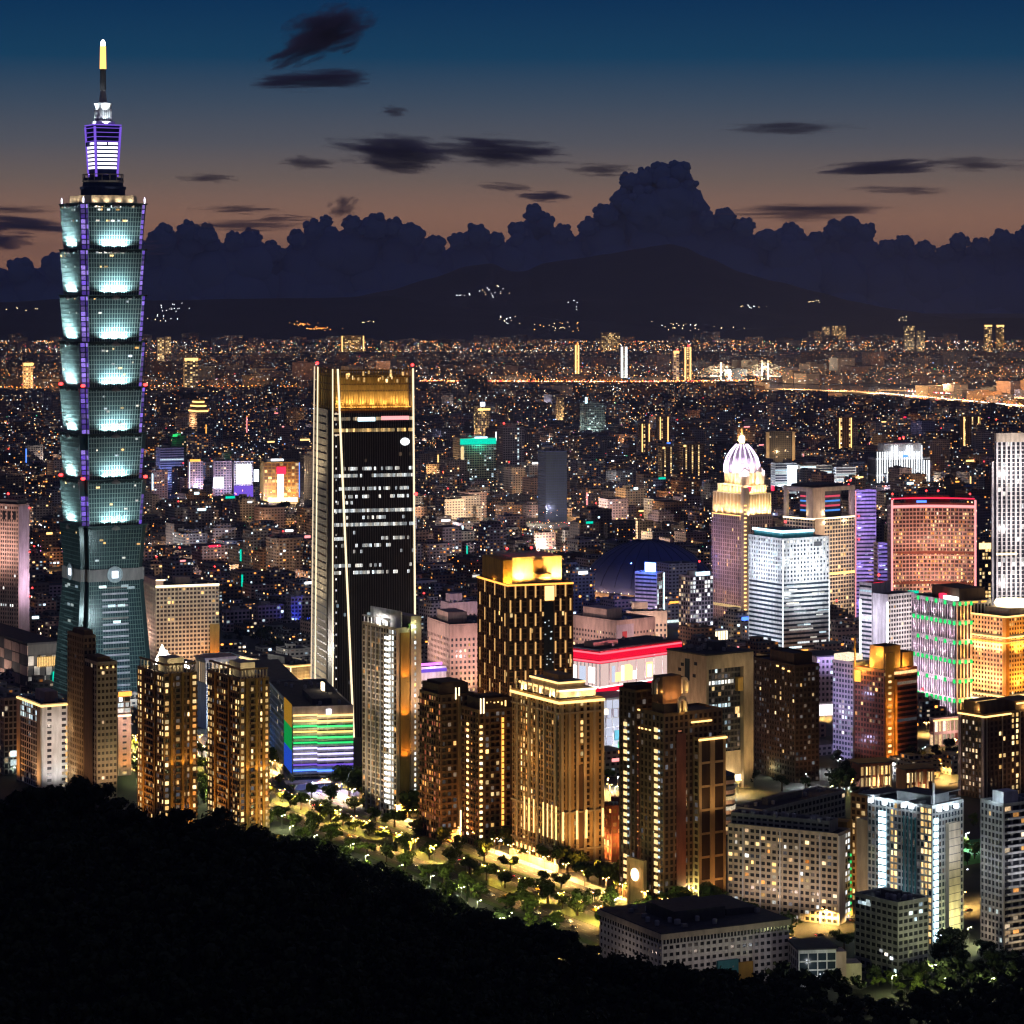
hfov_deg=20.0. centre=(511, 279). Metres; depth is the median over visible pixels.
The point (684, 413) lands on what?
office block
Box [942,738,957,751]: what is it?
tree
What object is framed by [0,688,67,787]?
office block
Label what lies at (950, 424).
office block
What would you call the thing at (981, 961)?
tree
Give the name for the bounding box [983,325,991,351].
distant tower
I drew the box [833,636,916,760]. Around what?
residential tower
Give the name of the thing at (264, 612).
office block
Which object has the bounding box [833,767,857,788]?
tree
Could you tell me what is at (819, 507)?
office tower
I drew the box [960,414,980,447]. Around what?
residential tower
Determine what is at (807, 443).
office block
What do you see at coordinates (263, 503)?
apartment block
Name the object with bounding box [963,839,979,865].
sports field
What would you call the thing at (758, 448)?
apartment block
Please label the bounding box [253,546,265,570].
apartment block
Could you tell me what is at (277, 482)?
shopping mall
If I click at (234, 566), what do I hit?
apartment block
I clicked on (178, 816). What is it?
tree
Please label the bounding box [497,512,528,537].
apartment block
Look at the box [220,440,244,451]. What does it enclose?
office block
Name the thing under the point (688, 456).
residential tower
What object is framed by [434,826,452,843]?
tree
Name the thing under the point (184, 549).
apartment block
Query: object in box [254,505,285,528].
office block
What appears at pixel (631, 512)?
office block
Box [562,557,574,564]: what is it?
apartment block
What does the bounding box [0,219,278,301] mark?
cloud
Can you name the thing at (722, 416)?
office block
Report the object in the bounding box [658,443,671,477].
residential tower
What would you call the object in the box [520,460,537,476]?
apartment block
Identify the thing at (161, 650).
event tent
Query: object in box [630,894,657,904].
tree
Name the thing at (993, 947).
tree
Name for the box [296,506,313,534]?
apartment block
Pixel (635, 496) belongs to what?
office block
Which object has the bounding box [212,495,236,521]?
apartment block
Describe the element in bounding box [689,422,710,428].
office block
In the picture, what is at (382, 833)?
tree
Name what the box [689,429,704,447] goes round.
office block
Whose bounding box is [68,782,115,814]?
tree
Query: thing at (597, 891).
tree
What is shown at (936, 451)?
office block
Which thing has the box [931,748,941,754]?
tree
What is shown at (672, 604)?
apartment block
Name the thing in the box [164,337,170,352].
distant tower
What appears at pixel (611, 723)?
exhibition hall
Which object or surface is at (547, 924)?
tree
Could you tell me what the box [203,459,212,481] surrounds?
apartment block
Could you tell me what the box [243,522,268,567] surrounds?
office block
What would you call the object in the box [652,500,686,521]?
office block
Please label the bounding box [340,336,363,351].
distant tower
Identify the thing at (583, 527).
apartment block
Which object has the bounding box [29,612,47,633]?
apartment block
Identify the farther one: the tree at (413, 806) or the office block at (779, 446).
the office block at (779, 446)
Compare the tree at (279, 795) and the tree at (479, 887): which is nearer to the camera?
the tree at (479, 887)
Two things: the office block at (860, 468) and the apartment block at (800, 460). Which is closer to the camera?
the office block at (860, 468)
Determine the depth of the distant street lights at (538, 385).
9248.35 m
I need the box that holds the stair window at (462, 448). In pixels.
[461,447,463,459]
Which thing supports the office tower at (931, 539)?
on the ground at (764, 786)
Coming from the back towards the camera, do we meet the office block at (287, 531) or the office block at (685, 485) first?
the office block at (685, 485)
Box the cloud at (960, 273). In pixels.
[777,215,1023,313]
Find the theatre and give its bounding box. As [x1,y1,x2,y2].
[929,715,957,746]
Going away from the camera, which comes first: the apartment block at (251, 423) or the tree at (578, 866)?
the tree at (578, 866)
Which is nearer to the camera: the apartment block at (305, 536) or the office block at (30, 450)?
the apartment block at (305, 536)
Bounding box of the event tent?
[157,645,164,655]
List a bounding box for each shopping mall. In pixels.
[0,623,56,693]
[239,653,310,678]
[260,458,299,502]
[573,635,681,691]
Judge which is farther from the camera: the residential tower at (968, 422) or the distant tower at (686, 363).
the distant tower at (686, 363)
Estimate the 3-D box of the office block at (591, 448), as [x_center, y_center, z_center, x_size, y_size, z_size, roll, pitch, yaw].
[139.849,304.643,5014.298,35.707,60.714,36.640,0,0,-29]
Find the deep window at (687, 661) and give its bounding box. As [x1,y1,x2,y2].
[685,658,689,680]
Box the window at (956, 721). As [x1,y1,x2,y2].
[955,720,957,729]
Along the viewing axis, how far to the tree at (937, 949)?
1412.94 m
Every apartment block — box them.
[0,470,22,476]
[3,493,28,498]
[21,675,52,693]
[24,496,32,502]
[28,497,52,524]
[29,546,48,573]
[29,592,55,613]
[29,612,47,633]
[33,530,57,551]
[124,691,136,705]
[142,556,161,575]
[144,432,161,460]
[154,544,185,555]
[161,498,186,516]
[165,501,189,524]
[165,543,190,555]
[167,547,196,566]
[173,526,206,545]
[175,412,188,425]
[177,487,206,503]
[183,506,213,531]
[190,499,211,504]
[194,501,218,519]
[197,566,232,584]
[202,450,221,458]
[202,561,229,573]
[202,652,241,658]
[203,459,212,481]
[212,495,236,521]
[215,538,242,548]
[217,407,241,430]
[223,500,234,522]
[229,541,242,568]
[229,562,238,568]
[230,568,260,585]
[232,494,258,525]
[242,409,261,435]
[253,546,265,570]
[259,501,268,505]
[261,567,294,591]
[266,531,302,576]
[276,643,310,659]
[281,406,303,425]
[286,577,311,594]
[288,434,312,447]
[289,534,311,537]
[293,444,312,453]
[295,427,314,434]
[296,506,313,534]
[414,425,434,438]
[416,570,429,577]
[416,578,436,595]
[416,593,426,614]
[417,539,451,561]
[419,596,444,617]
[421,461,439,478]
[421,561,454,571]
[421,635,427,641]
[421,642,427,651]
[422,569,457,584]
[423,582,454,597]
[424,512,455,531]
[428,449,452,462]
[430,474,456,490]
[433,525,461,553]
[433,586,472,599]
[436,488,458,497]
[440,457,468,488]
[447,555,479,571]
[452,517,479,529]
[459,558,481,577]
[461,582,476,595]
[462,401,479,413]
[462,529,474,540]
[462,540,474,554]
[485,423,501,439]
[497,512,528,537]
[506,534,535,551]
[511,544,535,551]
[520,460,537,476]
[523,528,555,550]
[553,551,583,558]
[555,527,568,545]
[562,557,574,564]
[562,561,594,611]
[564,435,594,454]
[566,535,598,551]
[569,518,598,538]
[580,503,614,538]
[582,596,599,612]
[594,458,623,467]
[599,497,627,519]
[600,593,634,608]
[601,489,614,497]
[604,745,618,776]
[606,469,632,485]
[634,514,653,538]
[636,429,655,453]
[636,473,657,487]
[636,507,643,518]
[648,507,673,520]
[649,412,675,428]
[654,521,678,530]
[665,594,678,623]
[670,472,694,477]
[674,529,705,543]
[678,622,717,644]
[682,634,712,646]
[700,479,716,504]
[705,422,732,449]
[718,607,748,638]
[723,636,749,647]
[728,809,852,924]
[739,636,783,655]
[749,443,763,457]
[758,458,773,466]
[766,402,790,428]
[772,517,783,526]
[796,456,823,463]
[807,469,827,481]
[808,639,845,650]
[829,619,858,641]
[830,600,852,618]
[837,617,858,629]
[841,498,848,514]
[844,474,865,488]
[852,444,877,452]
[855,887,940,979]
[871,432,896,444]
[884,525,886,540]
[902,473,929,492]
[907,435,925,441]
[917,688,945,726]
[918,487,945,494]
[932,750,957,774]
[933,471,943,481]
[940,474,963,497]
[950,459,978,466]
[952,499,963,502]
[955,450,985,463]
[971,430,995,454]
[972,423,1001,432]
[976,529,990,543]
[998,424,1018,432]
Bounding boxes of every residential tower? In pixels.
[46,627,123,798]
[137,655,197,821]
[207,659,278,838]
[343,606,420,816]
[392,677,473,841]
[433,676,511,846]
[505,670,607,872]
[596,673,726,903]
[638,421,649,451]
[656,414,668,441]
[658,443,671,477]
[674,441,703,478]
[753,648,824,782]
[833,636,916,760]
[835,414,852,450]
[851,781,973,944]
[851,787,872,900]
[950,695,1023,798]
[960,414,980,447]
[967,788,1023,955]
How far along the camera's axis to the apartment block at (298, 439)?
5419.80 m
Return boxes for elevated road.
[45,387,256,389]
[421,380,777,382]
[765,388,1023,406]
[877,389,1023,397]
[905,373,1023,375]
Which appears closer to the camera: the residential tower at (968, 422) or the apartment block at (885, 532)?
the apartment block at (885, 532)
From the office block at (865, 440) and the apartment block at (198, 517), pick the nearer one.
the apartment block at (198, 517)
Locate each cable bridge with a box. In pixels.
[692,362,757,379]
[746,360,783,379]
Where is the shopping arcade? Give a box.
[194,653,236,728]
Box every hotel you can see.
[144,576,218,664]
[188,399,207,428]
[477,546,573,695]
[971,597,1023,697]
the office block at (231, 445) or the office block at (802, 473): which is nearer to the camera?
the office block at (802, 473)
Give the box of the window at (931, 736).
[930,734,932,744]
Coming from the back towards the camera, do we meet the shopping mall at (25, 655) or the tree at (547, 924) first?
the shopping mall at (25, 655)
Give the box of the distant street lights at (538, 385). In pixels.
[0,341,1021,569]
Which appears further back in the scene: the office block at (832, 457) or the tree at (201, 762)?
the office block at (832, 457)
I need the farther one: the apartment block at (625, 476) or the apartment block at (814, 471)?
the apartment block at (625, 476)
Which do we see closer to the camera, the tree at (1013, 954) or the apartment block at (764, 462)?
the tree at (1013, 954)
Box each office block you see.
[0,448,22,465]
[0,474,23,492]
[0,485,17,497]
[0,686,17,774]
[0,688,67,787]
[18,439,42,462]
[29,577,49,595]
[117,691,132,775]
[146,467,167,499]
[156,445,183,491]
[162,555,193,579]
[166,519,193,544]
[168,433,185,466]
[170,515,182,521]
[172,462,187,494]
[176,417,188,428]
[177,427,196,434]
[187,433,211,457]
[188,458,202,488]
[191,543,227,567]
[197,418,222,440]
[204,520,235,542]
[212,440,224,451]
[213,457,231,495]
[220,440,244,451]
[221,451,253,460]
[222,606,249,631]
[232,458,258,496]
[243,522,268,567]
[250,659,352,789]
[251,440,281,458]
[251,459,259,467]
[252,601,283,623]
[253,520,278,533]
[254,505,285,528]
[260,412,284,434]
[267,425,291,445]
[271,446,302,462]
[271,528,297,535]
[286,590,310,619]
[415,447,444,452]
[415,527,432,541]
[432,428,459,440]
[436,496,464,518]
[450,494,482,520]
[453,435,495,480]
[459,489,486,517]
[475,519,505,557]
[499,461,519,483]
[502,525,519,538]
[503,465,524,493]
[522,476,537,497]
[524,427,539,452]
[524,456,537,461]
[530,448,551,457]
[567,475,592,489]
[577,487,602,511]
[578,459,604,477]
[579,438,606,459]
[580,397,604,431]
[581,433,602,436]
[588,435,617,446]
[612,519,635,538]
[615,485,644,506]
[628,504,635,519]
[635,419,648,428]
[635,562,664,609]
[644,477,670,497]
[644,497,668,519]
[648,440,675,465]
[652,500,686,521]
[656,560,696,594]
[666,640,759,787]
[669,419,688,435]
[671,476,695,479]
[671,478,699,495]
[673,493,702,519]
[677,408,699,422]
[679,560,727,639]
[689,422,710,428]
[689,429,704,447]
[706,410,731,423]
[708,459,724,480]
[709,441,734,458]
[726,770,734,840]
[729,425,755,442]
[744,417,768,430]
[756,412,765,418]
[764,429,794,461]
[771,459,796,496]
[791,409,815,425]
[791,411,795,421]
[795,436,815,449]
[795,449,820,459]
[797,462,831,473]
[797,468,812,496]
[809,650,838,715]
[811,472,833,481]
[817,450,849,465]
[832,464,855,483]
[836,447,851,452]
[837,460,867,480]
[841,491,848,498]
[846,451,873,460]
[857,437,870,444]
[859,574,913,659]
[865,421,891,436]
[868,436,929,482]
[876,486,899,519]
[886,497,903,523]
[887,412,911,430]
[888,465,911,483]
[891,475,916,493]
[900,492,916,496]
[911,419,934,436]
[915,437,949,470]
[926,428,956,447]
[940,417,959,436]
[941,468,960,480]
[955,487,988,497]
[956,403,979,419]
[957,469,984,489]
[964,483,975,488]
[964,495,990,527]
[972,461,990,471]
[977,539,990,598]
[985,471,990,495]
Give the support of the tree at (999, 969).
on the ground at (764, 786)
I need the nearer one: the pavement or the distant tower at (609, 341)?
the pavement
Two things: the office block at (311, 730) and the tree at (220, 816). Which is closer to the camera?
the tree at (220, 816)
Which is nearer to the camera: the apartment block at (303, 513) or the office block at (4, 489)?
the apartment block at (303, 513)
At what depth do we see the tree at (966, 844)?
1694.11 m
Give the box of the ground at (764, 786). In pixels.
[0,314,1023,991]
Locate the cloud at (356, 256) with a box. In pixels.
[241,212,544,297]
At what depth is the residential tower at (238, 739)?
1735.33 m
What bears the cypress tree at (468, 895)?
on the ground at (764, 786)
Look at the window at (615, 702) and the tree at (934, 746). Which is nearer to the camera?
the tree at (934, 746)
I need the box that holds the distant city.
[0,331,1023,777]
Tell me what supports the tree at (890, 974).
on the ground at (764, 786)
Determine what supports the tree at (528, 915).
on the ground at (764, 786)
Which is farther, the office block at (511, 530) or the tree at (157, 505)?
the tree at (157, 505)
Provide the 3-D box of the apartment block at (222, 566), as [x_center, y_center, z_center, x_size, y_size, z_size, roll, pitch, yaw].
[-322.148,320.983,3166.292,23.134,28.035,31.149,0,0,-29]
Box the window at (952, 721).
[951,720,953,730]
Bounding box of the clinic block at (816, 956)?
[788,937,861,986]
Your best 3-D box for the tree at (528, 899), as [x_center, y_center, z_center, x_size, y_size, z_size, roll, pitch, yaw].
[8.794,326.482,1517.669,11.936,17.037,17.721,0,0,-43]
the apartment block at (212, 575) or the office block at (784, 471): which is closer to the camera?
the apartment block at (212, 575)
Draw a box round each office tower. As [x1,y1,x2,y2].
[0,493,29,630]
[474,402,489,435]
[497,423,523,467]
[538,447,566,521]
[556,396,563,419]
[738,521,829,650]
[783,479,854,616]
[854,489,875,616]
[874,541,886,580]
[887,490,975,592]
[911,583,990,715]
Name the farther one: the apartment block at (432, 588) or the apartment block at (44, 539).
the apartment block at (44, 539)
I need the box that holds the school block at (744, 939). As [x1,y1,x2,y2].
[597,894,790,980]
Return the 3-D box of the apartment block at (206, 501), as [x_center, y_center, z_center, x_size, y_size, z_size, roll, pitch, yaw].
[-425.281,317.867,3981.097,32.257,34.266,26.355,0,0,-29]
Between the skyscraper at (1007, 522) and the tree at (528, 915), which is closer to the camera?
the tree at (528, 915)
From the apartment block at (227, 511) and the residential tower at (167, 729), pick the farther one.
the apartment block at (227, 511)
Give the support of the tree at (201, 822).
on the hill terrain at (886, 989)
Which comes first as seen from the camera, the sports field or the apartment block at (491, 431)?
the sports field
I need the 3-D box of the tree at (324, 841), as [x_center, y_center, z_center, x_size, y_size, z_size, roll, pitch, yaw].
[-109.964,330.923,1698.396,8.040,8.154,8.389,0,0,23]
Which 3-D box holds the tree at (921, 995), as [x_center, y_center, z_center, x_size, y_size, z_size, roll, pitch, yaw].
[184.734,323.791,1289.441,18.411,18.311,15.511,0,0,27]
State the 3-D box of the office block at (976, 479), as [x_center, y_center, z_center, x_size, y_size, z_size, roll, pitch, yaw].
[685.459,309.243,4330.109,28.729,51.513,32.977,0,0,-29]
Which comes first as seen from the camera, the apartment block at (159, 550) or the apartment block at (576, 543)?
the apartment block at (576, 543)
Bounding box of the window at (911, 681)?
[897,680,916,684]
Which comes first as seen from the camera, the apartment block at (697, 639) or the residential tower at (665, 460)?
the apartment block at (697, 639)
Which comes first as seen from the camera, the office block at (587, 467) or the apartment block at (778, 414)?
the office block at (587, 467)
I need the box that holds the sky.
[0,0,1023,270]
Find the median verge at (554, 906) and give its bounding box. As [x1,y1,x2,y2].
[131,742,598,927]
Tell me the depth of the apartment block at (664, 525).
3703.31 m
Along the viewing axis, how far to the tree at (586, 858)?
1636.32 m
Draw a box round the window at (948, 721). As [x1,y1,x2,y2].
[947,720,949,730]
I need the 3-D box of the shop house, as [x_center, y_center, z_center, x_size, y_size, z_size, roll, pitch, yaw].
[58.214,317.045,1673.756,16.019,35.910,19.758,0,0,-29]
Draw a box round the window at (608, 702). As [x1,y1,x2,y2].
[606,700,611,708]
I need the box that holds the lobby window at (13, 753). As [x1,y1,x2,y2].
[11,750,16,756]
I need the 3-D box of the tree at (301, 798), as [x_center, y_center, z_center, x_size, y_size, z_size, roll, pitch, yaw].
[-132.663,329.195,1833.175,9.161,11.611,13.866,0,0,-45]
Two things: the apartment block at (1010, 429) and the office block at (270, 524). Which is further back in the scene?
the apartment block at (1010, 429)
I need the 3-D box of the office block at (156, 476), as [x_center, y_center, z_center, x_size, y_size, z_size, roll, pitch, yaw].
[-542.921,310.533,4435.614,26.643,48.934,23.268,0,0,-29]
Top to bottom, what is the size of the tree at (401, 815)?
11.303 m
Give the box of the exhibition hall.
[596,691,618,747]
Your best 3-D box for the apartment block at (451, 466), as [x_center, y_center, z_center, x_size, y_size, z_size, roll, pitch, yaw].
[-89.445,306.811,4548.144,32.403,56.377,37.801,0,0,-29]
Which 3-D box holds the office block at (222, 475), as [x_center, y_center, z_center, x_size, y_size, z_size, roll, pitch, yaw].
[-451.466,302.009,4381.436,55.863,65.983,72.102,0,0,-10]
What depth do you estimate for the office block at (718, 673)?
1910.58 m
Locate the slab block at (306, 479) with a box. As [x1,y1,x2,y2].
[300,451,312,505]
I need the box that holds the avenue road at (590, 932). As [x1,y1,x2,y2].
[131,731,631,943]
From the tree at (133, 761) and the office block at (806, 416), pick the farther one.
the office block at (806, 416)
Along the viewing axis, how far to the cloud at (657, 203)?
59710.72 m
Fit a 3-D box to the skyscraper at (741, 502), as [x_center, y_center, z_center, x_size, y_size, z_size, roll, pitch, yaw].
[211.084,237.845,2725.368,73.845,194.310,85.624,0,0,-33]
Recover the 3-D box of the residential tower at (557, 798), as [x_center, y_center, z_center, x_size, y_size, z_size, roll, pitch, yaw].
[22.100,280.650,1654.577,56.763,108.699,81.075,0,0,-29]
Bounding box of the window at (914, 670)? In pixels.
[894,669,916,674]
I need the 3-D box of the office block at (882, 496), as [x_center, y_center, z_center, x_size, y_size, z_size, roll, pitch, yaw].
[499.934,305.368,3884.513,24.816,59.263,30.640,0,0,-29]
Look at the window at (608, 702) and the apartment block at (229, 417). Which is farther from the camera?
the apartment block at (229, 417)
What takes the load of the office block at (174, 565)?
on the ground at (764, 786)
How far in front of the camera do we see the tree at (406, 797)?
1802.39 m
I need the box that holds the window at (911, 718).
[897,717,916,721]
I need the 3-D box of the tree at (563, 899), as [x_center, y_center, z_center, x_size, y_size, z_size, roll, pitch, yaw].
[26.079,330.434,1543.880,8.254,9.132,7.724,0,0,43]
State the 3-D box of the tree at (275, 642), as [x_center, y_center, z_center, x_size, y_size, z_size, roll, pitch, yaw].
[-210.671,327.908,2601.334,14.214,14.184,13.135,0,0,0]
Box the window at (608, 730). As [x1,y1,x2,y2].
[606,727,611,735]
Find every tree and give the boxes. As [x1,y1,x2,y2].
[0,794,18,814]
[9,785,46,817]
[42,784,71,812]
[63,774,106,821]
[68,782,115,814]
[96,797,125,825]
[106,807,147,828]
[116,797,139,829]
[131,756,136,764]
[151,807,197,844]
[154,501,160,509]
[182,806,247,846]
[182,817,217,836]
[197,741,206,755]
[197,757,206,771]
[197,772,206,784]
[197,781,206,794]
[199,787,206,802]
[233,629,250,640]
[245,832,275,868]
[246,824,270,837]
[250,627,269,642]
[255,626,272,642]
[269,747,277,768]
[270,637,284,647]
[271,806,290,819]
[273,774,283,782]
[275,791,286,800]
[277,501,290,510]
[282,792,296,806]
[286,813,302,825]
[289,778,297,790]
[291,792,309,809]
[294,826,310,839]
[297,839,339,877]
[304,811,323,832]
[305,782,318,797]
[308,797,332,815]
[318,822,343,840]
[320,782,341,799]
[320,805,340,821]
[321,838,328,847]
[328,773,345,790]
[331,813,352,824]
[332,764,358,790]
[338,845,353,854]
[341,778,360,795]
[343,796,365,812]
[343,837,360,846]
[345,819,364,830]
[346,780,361,797]
[348,765,361,791]
[355,842,376,853]
[360,821,377,835]
[366,807,381,820]
[374,828,391,840]
[378,842,397,861]
[379,809,406,826]
[391,832,408,846]
[396,849,416,870]
[397,833,421,850]
[398,790,418,816]
[399,884,426,916]
[401,798,418,813]
[408,819,424,834]
[413,879,429,888]
[418,842,440,859]
[418,863,441,878]
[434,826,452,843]
[436,861,454,885]
[436,878,458,895]
[441,845,462,864]
[443,882,446,902]
[446,907,494,942]
[451,835,467,848]
[455,871,475,892]
[458,854,478,874]
[465,881,488,898]
[466,883,469,900]
[473,837,492,860]
[473,862,497,880]
[482,917,517,933]
[488,828,511,848]
[496,892,518,906]
[497,854,518,869]
[497,868,512,887]
[498,825,511,841]
[502,837,513,847]
[515,888,540,919]
[516,845,526,853]
[516,877,533,890]
[523,912,539,925]
[524,920,563,957]
[533,878,556,903]
[535,843,549,859]
[537,870,550,878]
[541,930,580,960]
[542,910,564,928]
[549,872,570,888]
[550,845,581,872]
[554,892,569,908]
[566,852,589,865]
[567,888,592,915]
[570,859,604,881]
[583,864,609,885]
[585,888,600,900]
[594,859,612,880]
[594,911,599,919]
[597,884,619,906]
[600,859,618,890]
[604,769,615,777]
[605,952,662,999]
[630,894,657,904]
[657,891,670,898]
[664,960,707,1001]
[668,886,694,895]
[670,893,687,897]
[682,968,717,1001]
[697,881,728,896]
[742,898,763,908]
[753,769,760,778]
[772,775,790,790]
[780,910,801,936]
[800,776,810,788]
[824,759,858,788]
[828,769,848,788]
[828,929,854,949]
[830,749,842,763]
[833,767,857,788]
[849,781,858,791]
[870,976,885,985]
[884,970,901,984]
[894,982,905,988]
[894,990,905,1000]
[904,745,926,753]
[905,985,943,1023]
[909,976,922,984]
[909,981,924,989]
[910,971,928,980]
[918,960,934,983]
[928,928,967,951]
[930,942,947,958]
[931,744,952,754]
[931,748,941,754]
[931,956,960,969]
[935,933,957,951]
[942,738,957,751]
[946,926,958,945]
[947,950,970,959]
[951,948,964,969]
[954,928,968,943]
[963,836,969,842]
[963,842,968,852]
[963,852,971,864]
[968,812,978,825]
[968,840,979,858]
[972,958,984,967]
[973,939,997,959]
[980,949,1008,974]
[985,959,999,971]
[987,945,1007,954]
[995,966,1011,981]
[1001,949,1023,964]
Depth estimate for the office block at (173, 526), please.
3545.56 m
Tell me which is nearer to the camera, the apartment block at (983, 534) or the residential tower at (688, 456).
the apartment block at (983, 534)
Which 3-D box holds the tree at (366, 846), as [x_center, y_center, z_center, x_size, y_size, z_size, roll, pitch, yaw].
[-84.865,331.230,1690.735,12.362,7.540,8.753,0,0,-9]
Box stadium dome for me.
[590,539,711,596]
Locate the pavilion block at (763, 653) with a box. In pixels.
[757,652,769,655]
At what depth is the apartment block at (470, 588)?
2965.75 m
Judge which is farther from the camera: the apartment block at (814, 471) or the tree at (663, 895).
the apartment block at (814, 471)
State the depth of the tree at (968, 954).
1401.32 m
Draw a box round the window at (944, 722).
[943,721,945,730]
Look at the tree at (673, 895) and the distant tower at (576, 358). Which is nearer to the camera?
the tree at (673, 895)
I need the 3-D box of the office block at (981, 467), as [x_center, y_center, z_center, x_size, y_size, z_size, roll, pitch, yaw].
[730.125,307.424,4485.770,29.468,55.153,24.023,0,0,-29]
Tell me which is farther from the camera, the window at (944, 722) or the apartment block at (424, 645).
the apartment block at (424, 645)
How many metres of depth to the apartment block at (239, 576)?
3090.81 m
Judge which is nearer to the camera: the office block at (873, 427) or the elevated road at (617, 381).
the office block at (873, 427)
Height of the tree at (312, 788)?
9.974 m
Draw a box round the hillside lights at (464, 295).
[6,286,899,330]
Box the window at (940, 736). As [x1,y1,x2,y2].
[939,734,941,744]
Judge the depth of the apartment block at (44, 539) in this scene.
3416.42 m
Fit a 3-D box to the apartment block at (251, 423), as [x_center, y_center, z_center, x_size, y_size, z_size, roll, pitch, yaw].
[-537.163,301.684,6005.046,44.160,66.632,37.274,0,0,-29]
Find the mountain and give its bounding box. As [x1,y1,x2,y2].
[358,244,956,330]
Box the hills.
[0,296,1023,342]
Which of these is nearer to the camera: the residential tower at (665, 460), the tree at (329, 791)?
the tree at (329, 791)
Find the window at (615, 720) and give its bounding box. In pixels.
[613,718,618,726]
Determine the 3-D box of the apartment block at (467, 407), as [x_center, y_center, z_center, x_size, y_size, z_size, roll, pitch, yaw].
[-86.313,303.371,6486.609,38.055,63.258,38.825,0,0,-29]
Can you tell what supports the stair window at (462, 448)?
in the office block at (477, 453)
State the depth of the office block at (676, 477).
4397.51 m
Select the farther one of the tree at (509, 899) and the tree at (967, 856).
the tree at (967, 856)
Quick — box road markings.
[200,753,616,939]
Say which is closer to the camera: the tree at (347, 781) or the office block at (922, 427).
the tree at (347, 781)
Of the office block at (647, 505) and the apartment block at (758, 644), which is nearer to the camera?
the apartment block at (758, 644)
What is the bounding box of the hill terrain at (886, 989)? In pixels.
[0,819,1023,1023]
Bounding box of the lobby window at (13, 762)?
[11,759,16,765]
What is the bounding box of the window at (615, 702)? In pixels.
[613,699,618,707]
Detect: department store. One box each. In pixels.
[421,661,446,688]
[427,608,476,691]
[440,592,476,615]
[573,605,654,644]
[626,601,666,636]
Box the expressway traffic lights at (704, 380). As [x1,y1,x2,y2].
[420,380,1022,405]
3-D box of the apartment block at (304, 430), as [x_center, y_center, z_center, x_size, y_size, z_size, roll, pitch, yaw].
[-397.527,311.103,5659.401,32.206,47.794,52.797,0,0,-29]
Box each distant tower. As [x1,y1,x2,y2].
[22,362,32,388]
[156,338,163,360]
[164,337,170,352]
[183,357,197,386]
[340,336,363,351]
[574,345,578,373]
[600,333,619,351]
[620,347,626,377]
[672,349,678,380]
[683,345,690,380]
[821,327,829,335]
[831,326,845,339]
[903,326,914,350]
[916,331,924,350]
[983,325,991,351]
[995,325,1003,349]
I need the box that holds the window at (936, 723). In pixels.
[935,721,937,731]
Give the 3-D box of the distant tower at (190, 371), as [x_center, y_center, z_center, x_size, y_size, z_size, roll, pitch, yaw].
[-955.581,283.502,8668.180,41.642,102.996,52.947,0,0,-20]
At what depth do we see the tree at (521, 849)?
1674.96 m
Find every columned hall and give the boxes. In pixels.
[846,757,895,787]
[892,763,937,788]
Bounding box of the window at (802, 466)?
[800,466,815,467]
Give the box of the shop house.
[604,796,618,861]
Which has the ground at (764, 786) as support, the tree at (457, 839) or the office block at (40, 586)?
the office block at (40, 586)
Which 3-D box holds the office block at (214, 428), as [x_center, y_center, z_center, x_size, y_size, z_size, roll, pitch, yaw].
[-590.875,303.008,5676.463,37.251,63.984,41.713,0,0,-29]
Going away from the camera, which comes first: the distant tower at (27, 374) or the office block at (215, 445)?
the office block at (215, 445)
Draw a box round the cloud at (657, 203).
[506,160,821,291]
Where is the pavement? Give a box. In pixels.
[202,745,626,901]
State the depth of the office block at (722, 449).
5000.44 m
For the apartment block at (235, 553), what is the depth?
3376.52 m
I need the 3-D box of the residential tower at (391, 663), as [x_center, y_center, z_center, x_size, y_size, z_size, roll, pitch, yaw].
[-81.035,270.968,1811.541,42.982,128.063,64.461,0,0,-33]
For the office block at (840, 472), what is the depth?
4419.23 m
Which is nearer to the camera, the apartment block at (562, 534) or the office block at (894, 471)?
the apartment block at (562, 534)
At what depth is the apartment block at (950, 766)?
1969.23 m
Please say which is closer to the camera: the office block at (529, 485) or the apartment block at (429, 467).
the office block at (529, 485)
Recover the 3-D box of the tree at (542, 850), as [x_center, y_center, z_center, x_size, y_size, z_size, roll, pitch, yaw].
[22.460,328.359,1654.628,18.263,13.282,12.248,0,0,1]
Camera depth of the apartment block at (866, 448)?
5085.93 m
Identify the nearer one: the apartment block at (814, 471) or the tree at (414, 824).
the tree at (414, 824)
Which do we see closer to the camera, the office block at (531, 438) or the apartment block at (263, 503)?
the apartment block at (263, 503)
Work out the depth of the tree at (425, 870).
1619.93 m
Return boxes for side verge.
[197,754,613,906]
[198,787,598,945]
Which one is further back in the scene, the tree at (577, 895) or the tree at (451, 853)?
the tree at (451, 853)
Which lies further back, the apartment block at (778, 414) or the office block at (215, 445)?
the apartment block at (778, 414)
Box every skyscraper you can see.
[53,40,149,694]
[290,362,416,737]
[712,430,773,619]
[991,432,1023,605]
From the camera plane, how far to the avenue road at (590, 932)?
1662.08 m
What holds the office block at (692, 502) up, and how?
on the ground at (764, 786)
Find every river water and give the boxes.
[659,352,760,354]
[769,384,980,397]
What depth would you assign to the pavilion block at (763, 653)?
2041.62 m
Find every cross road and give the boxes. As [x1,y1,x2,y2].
[341,799,760,847]
[565,907,979,961]

